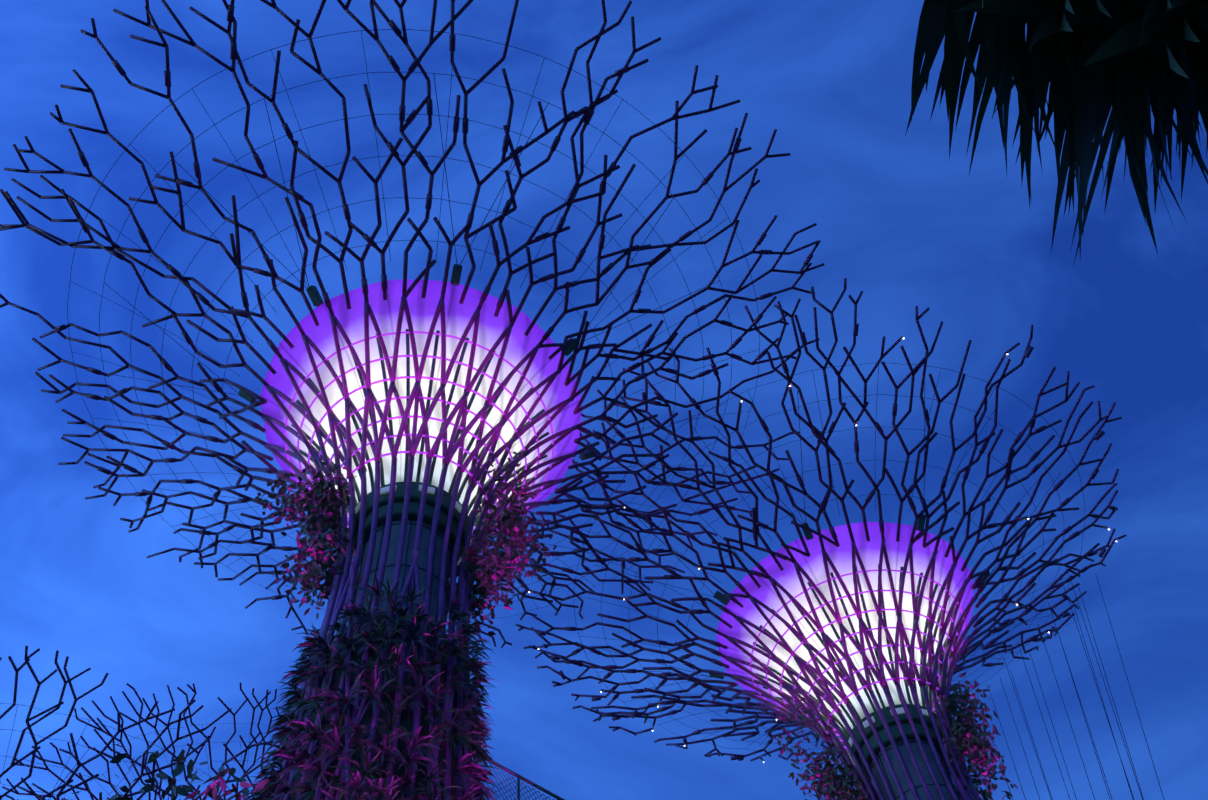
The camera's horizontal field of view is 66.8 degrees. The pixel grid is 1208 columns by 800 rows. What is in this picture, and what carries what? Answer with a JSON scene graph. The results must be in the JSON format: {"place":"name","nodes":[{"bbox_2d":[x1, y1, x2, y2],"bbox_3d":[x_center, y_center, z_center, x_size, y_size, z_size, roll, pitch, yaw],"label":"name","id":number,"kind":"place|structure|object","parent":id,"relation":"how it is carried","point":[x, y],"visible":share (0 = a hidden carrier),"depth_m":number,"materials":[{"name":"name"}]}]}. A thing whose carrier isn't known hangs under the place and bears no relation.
{"place":"outdoors","nodes":[
{"label":"outdoors","id":0,"kind":"place"},
{"bbox_2d":[353,520,450,632],"bbox_3d":[-4.745,10.016,17.719,2.684,24.090,2.684,-9,-57,-1],"label":"core","id":1,"kind":"object","parent":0,"point":[393,548],"visible":0.08,"depth_m":24.72,"materials":[{"name":"black concrete"}]},
{"bbox_2d":[354,519,451,633],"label":"supertree joints","id":2,"kind":"object","parent":1,"relation":"attached to","point":[404,565],"visible":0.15,"depth_m":24.81,"materials":[{"name":"black metal"}]},
{"bbox_2d":[348,484,470,564],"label":"lights","id":3,"kind":"object","parent":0,"point":[431,490],"visible":0.25,"depth_m":26.44},
{"bbox_2d":[239,264,595,573],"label":"supertree brackets","id":4,"kind":"object","parent":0,"point":[317,301],"visible":0.33,"depth_m":26.41,"materials":[{"name":"black metal"}]},
{"bbox_2d":[261,296,578,799],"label":"lattice ribs","id":5,"kind":"object","parent":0,"point":[342,590],"visible":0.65,"depth_m":27.13,"materials":[{"name":"purple metal"}]},
{"bbox_2d":[288,614,464,799],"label":"supertree planting panels","id":6,"kind":"object","parent":5,"relation":"attached to","point":[406,718],"visible":0.19,"depth_m":19.62,"materials":[{"name":"plant"}]},
{"bbox_2d":[235,575,498,799],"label":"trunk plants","id":7,"kind":"object","parent":6,"relation":"attached to","point":[339,709],"visible":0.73,"depth_m":19.62,"materials":[{"name":"purple plant"}]},
{"bbox_2d":[244,579,498,799],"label":"supertree ferns","id":8,"kind":"object","parent":6,"relation":"attached to","point":[465,739],"visible":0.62,"depth_m":20.22,"materials":[{"name":"plant"}]},
{"bbox_2d":[0,0,1207,799],"label":"sky","id":9,"kind":"structure","parent":0,"point":[905,223],"materials":[{"name":"blue"}]},
{"bbox_2d":[709,514,989,780],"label":"supertree brackets","id":10,"kind":"object","parent":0,"point":[878,724],"visible":0.27,"depth_m":33.07,"materials":[{"name":"black metal"}]},
{"bbox_2d":[725,539,980,799],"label":"lattice ribs","id":11,"kind":"object","parent":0,"point":[789,708],"visible":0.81,"depth_m":34.66,"materials":[{"name":"purple metal"}]},
{"bbox_2d":[848,707,938,764],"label":"lights","id":12,"kind":"object","parent":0,"point":[900,710],"visible":0.27,"depth_m":33.12},
{"bbox_2d":[871,739,960,799],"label":"trunk","id":13,"kind":"object","parent":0,"point":[911,769],"visible":0.23,"depth_m":31.76,"materials":[{"name":"grey concrete"}]},
{"bbox_2d":[870,742,959,799],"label":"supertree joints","id":14,"kind":"object","parent":13,"relation":"attached to","point":[956,792],"visible":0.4,"depth_m":31.93,"materials":[{"name":"black metal"}]},
{"bbox_2d":[905,0,1207,265],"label":"palm fronds","id":15,"kind":"object","parent":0,"point":[1132,63],"visible":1,"depth_m":4.07,"materials":[{"name":"green plant"}]},
{"bbox_2d":[1095,0,1194,35],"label":"palm rachis","id":16,"kind":"object","parent":15,"relation":"on","point":[1100,13],"visible":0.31,"depth_m":4.00,"materials":[{"name":"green plant"}]},
{"label":"plaza paving","id":17,"kind":"structure","parent":0,"visible":0},
{"bbox_2d":[0,646,276,799],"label":"tree branches","id":18,"kind":"object","parent":17,"relation":"on","point":[36,748],"visible":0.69,"depth_m":39.48,"materials":[{"name":"black metal"}]},
{"bbox_2d":[0,703,236,799],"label":"canopy wires","id":19,"kind":"object","parent":18,"relation":"attached to","point":[80,759],"visible":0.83,"depth_m":39.43,"materials":[{"name":"black metal"}]},
{"bbox_2d":[2,682,291,799],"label":"tree branches","id":20,"kind":"object","parent":17,"relation":"on","point":[79,776],"visible":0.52,"depth_m":54.81,"materials":[{"name":"black metal"}]},
{"bbox_2d":[50,723,270,799],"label":"canopy wires","id":21,"kind":"object","parent":20,"relation":"attached to","point":[167,762],"visible":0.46,"depth_m":54.93,"materials":[{"name":"black metal"}]},
{"bbox_2d":[64,744,275,799],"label":"rain tree","id":22,"kind":"object","parent":17,"relation":"on","point":[211,790],"visible":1,"depth_m":19.27,"materials":[{"name":"plant"}]},
{"bbox_2d":[0,0,824,647],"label":"canopy branches","id":23,"kind":"object","parent":17,"relation":"on","point":[406,292],"visible":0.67,"depth_m":30.50,"materials":[{"name":"black metal"}]},
{"bbox_2d":[254,452,556,635],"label":"hanging plants","id":24,"kind":"object","parent":23,"relation":"attached to","point":[313,570],"visible":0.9,"depth_m":26.29,"materials":[{"name":"plant"}]},
{"bbox_2d":[263,451,553,631],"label":"supertree vine bracts","id":25,"kind":"object","parent":24,"relation":"attached to","point":[328,589],"visible":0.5,"depth_m":26.28,"materials":[{"name":"purple plant"}]},
{"bbox_2d":[67,29,759,623],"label":"canopy wires","id":26,"kind":"object","parent":23,"relation":"attached to","point":[389,251],"visible":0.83,"depth_m":30.43,"materials":[{"name":"black metal"}]},
{"bbox_2d":[261,279,580,534],"bbox_3d":[-6.067,2.233,30.049,11.132,5.632,11.132,-9,-57,-1],"label":"illuminated canopy funnel","id":27,"kind":"object","parent":23,"relation":"attached to","point":[520,344],"visible":0.29,"depth_m":29.50,"materials":[{"name":"purple"}]},
{"bbox_2d":[284,331,553,532],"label":"hoop rings","id":28,"kind":"object","parent":27,"relation":"attached to","point":[411,416],"visible":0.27,"depth_m":28.61,"materials":[{"name":"purple metal"}]},
{"bbox_2d":[291,329,548,525],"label":"funnel ribs","id":29,"kind":"object","parent":27,"relation":"attached to","point":[354,457],"visible":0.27,"depth_m":28.68,"materials":[{"name":"metal"}]},
{"bbox_2d":[53,4,813,632],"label":"branch joints","id":30,"kind":"object","parent":23,"relation":"attached to","point":[427,206],"visible":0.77,"depth_m":30.23,"materials":[{"name":"black metal"}]},
{"bbox_2d":[512,278,1126,760],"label":"canopy branches","id":31,"kind":"object","parent":17,"relation":"on","point":[720,690],"visible":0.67,"depth_m":37.08,"materials":[{"name":"black metal"}]},
{"bbox_2d":[528,338,1116,762],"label":"supertree leds","id":32,"kind":"object","parent":31,"relation":"attached to","point":[698,568],"visible":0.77,"depth_m":39.09,"materials":[{"name":"white"}]},
{"bbox_2d":[536,323,1117,760],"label":"branch joints","id":33,"kind":"object","parent":31,"relation":"attached to","point":[832,531],"visible":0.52,"depth_m":37.70,"materials":[{"name":"black metal"}]},
{"bbox_2d":[574,362,1084,750],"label":"canopy wires","id":34,"kind":"object","parent":31,"relation":"attached to","point":[839,514],"visible":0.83,"depth_m":37.50,"materials":[{"name":"black metal"}]},
{"bbox_2d":[716,522,973,728],"bbox_3d":[10.526,10.912,36.718,11.076,5.632,11.076,-9,-57,-1],"label":"illuminated canopy funnel","id":35,"kind":"object","parent":31,"relation":"attached to","point":[812,566],"visible":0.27,"depth_m":36.06,"materials":[{"name":"purple"}]},
{"bbox_2d":[752,564,953,738],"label":"funnel ribs","id":36,"kind":"object","parent":35,"relation":"attached to","point":[844,729],"visible":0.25,"depth_m":35.32,"materials":[{"name":"purple metal"}]},
{"bbox_2d":[750,569,964,748],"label":"hoop rings","id":37,"kind":"object","parent":35,"relation":"attached to","point":[836,641],"visible":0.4,"depth_m":35.22,"materials":[{"name":"purple metal"}]},
{"bbox_2d":[777,672,1017,799],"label":"hanging plants","id":38,"kind":"object","parent":31,"relation":"attached to","point":[964,744],"visible":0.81,"depth_m":32.94,"materials":[{"name":"plant"}]},
{"bbox_2d":[772,674,1000,799],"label":"supertree vine bracts","id":39,"kind":"object","parent":38,"relation":"attached to","point":[818,775],"visible":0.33,"depth_m":33.09,"materials":[{"name":"plant"}]},
{"bbox_2d":[976,564,1163,799],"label":"cables","id":40,"kind":"object","parent":31,"relation":"hanging from","point":[1081,708],"visible":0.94,"depth_m":39.02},
{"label":"supertree skyway deck","id":41,"kind":"structure","parent":0,"visible":0},
{"bbox_2d":[472,759,553,799],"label":"mesh fence","id":42,"kind":"object","parent":41,"relation":"on","point":[512,788],"visible":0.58,"depth_m":21.99,"materials":[{"name":"metal"}]},
{"bbox_2d":[474,754,564,799],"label":"supertree skyway rails","id":43,"kind":"object","parent":42,"relation":"attached to","point":[522,778],"visible":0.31,"depth_m":22.39,"materials":[{"name":"black metal"}]}
]}

